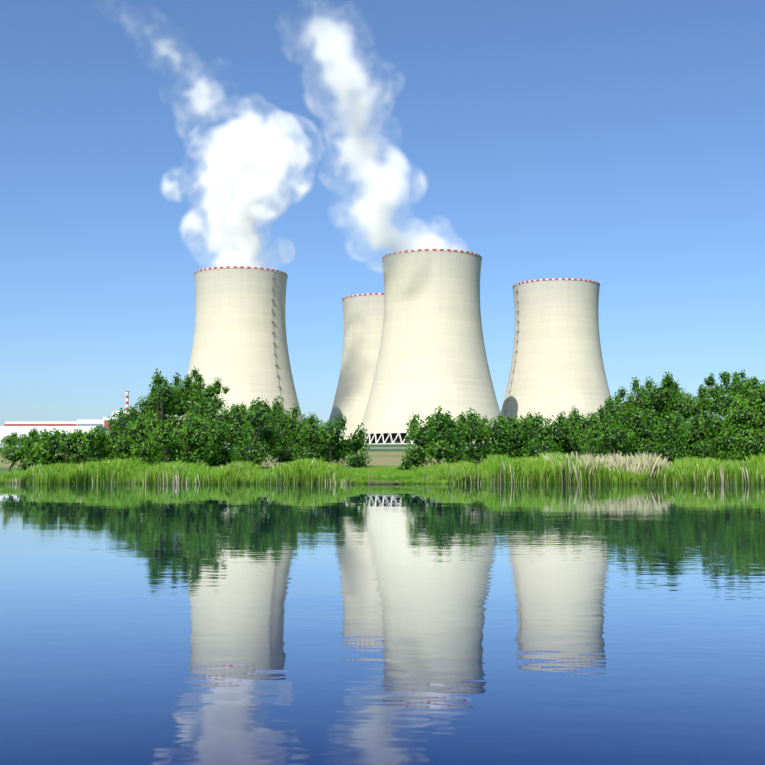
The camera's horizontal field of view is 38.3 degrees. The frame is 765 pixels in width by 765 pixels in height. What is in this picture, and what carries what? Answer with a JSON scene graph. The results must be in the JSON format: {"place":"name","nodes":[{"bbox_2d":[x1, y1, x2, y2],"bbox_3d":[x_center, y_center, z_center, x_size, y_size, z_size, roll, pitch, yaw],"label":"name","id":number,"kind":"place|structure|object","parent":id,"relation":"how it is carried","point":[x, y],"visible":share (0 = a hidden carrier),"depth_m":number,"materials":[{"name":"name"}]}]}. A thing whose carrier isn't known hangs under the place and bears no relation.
{"place":"outdoors","nodes":[
{"label":"outdoors","id":0,"kind":"place"},
{"bbox_2d":[0,443,736,483],"bbox_3d":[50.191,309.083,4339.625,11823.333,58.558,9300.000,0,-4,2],"label":"ground","id":1,"kind":"structure","parent":0,"point":[384,455],"depth_m":232.69,"materials":[{"name":"green plant"}]},
{"bbox_2d":[0,427,109,447],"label":"tree line","id":2,"kind":"object","parent":1,"relation":"on","point":[14,437],"visible":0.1,"depth_m":343.88,"materials":[{"name":"green plant"}]},
{"bbox_2d":[0,417,118,444],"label":"plant buildings","id":3,"kind":"structure","parent":1,"relation":"on","point":[8,428],"depth_m":1254.18,"materials":[{"name":"white metal"}]},
{"bbox_2d":[0,411,215,471],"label":"thicket bush","id":4,"kind":"object","parent":1,"relation":"on","point":[150,442],"visible":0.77,"depth_m":126.67,"materials":[{"name":"green plant"}]},
{"bbox_2d":[125,391,128,410],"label":"vent stack","id":5,"kind":"object","parent":1,"relation":"on","point":[127,399],"visible":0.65,"depth_m":1351.63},
{"bbox_2d":[111,409,146,434],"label":"building","id":6,"kind":"structure","parent":1,"relation":"on","point":[117,411],"depth_m":1354.44,"materials":[{"name":"white"}]},
{"bbox_2d":[106,367,231,465],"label":"trees","id":7,"kind":"object","parent":1,"relation":"on","point":[170,400],"visible":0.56,"depth_m":162.49,"materials":[{"name":"green plant"}]},
{"bbox_2d":[176,266,302,445],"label":"cooling tower","id":8,"kind":"structure","parent":1,"relation":"on","point":[240,347],"depth_m":945.95,"materials":[{"name":"concrete"}]},
{"bbox_2d":[176,395,371,468],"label":"bushes","id":9,"kind":"object","parent":1,"relation":"on","point":[251,433],"visible":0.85,"depth_m":140.24,"materials":[{"name":"green plant"}]},
{"bbox_2d":[327,293,383,444],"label":"cooling tower","id":10,"kind":"structure","parent":1,"relation":"on","point":[363,314],"depth_m":1101.16,"materials":[{"name":"concrete"}]},
{"bbox_2d":[361,249,500,444],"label":"cooling tower","id":11,"kind":"structure","parent":1,"relation":"on","point":[432,356],"depth_m":875.67,"materials":[{"name":"concrete"}]},
{"bbox_2d":[396,406,474,469],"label":"bush","id":12,"kind":"object","parent":1,"relation":"on","point":[440,432],"visible":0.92,"depth_m":123.92,"materials":[{"name":"green plant"}]},
{"bbox_2d":[452,407,599,464],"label":"thicket bush","id":13,"kind":"object","parent":1,"relation":"on","point":[522,437],"visible":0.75,"depth_m":146.88,"materials":[{"name":"green plant"}]},
{"bbox_2d":[501,278,610,438],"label":"cooling tower","id":14,"kind":"structure","parent":1,"relation":"on","point":[557,365],"depth_m":1020.39,"materials":[{"name":"concrete"}]},
{"bbox_2d":[576,406,750,461],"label":"thicket bush","id":15,"kind":"object","parent":1,"relation":"on","point":[635,435],"visible":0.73,"depth_m":132.90,"materials":[{"name":"green plant"}]},
{"bbox_2d":[569,369,764,458],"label":"trees","id":16,"kind":"object","parent":1,"relation":"on","point":[656,398],"visible":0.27,"depth_m":168.45,"materials":[{"name":"green plant"}]},
{"bbox_2d":[715,383,764,461],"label":"thicket bush","id":17,"kind":"object","parent":1,"relation":"on","point":[751,439],"visible":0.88,"depth_m":128.08,"materials":[{"name":"green plant"}]},
{"bbox_2d":[0,484,764,764],"bbox_3d":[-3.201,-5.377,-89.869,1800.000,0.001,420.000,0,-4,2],"label":"lake water","id":18,"kind":"structure","parent":0,"point":[382,624],"depth_m":11.00,"materials":[{"name":"blue liquid"}]},
{"bbox_2d":[0,456,373,483],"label":"reeds","id":19,"kind":"object","parent":18,"relation":"on","point":[302,472],"visible":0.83,"depth_m":107.55,"materials":[{"name":"green plant"}]},
{"bbox_2d":[368,473,401,483],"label":"jetty with post","id":20,"kind":"object","parent":18,"relation":"in","point":[369,482],"visible":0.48,"depth_m":103.87,"materials":[{"name":"grey wood"}]},
{"bbox_2d":[331,465,447,483],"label":"bank grass","id":21,"kind":"structure","parent":18,"relation":"on","point":[386,473],"depth_m":107.78,"materials":[{"name":"green plant"}]},
{"bbox_2d":[394,451,764,483],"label":"reeds","id":22,"kind":"object","parent":18,"relation":"on","point":[490,465],"visible":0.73,"depth_m":105.83,"materials":[{"name":"green plant"}]},
{"bbox_2d":[542,450,674,483],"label":"dry reeds","id":23,"kind":"object","parent":18,"relation":"on","point":[620,461],"visible":0.31,"depth_m":105.74,"materials":[{"name":"beige plant"}]},
{"bbox_2d":[0,0,764,446],"label":"sky","id":24,"kind":"structure","parent":0,"point":[146,146],"materials":[{"name":"blue"}]}
]}

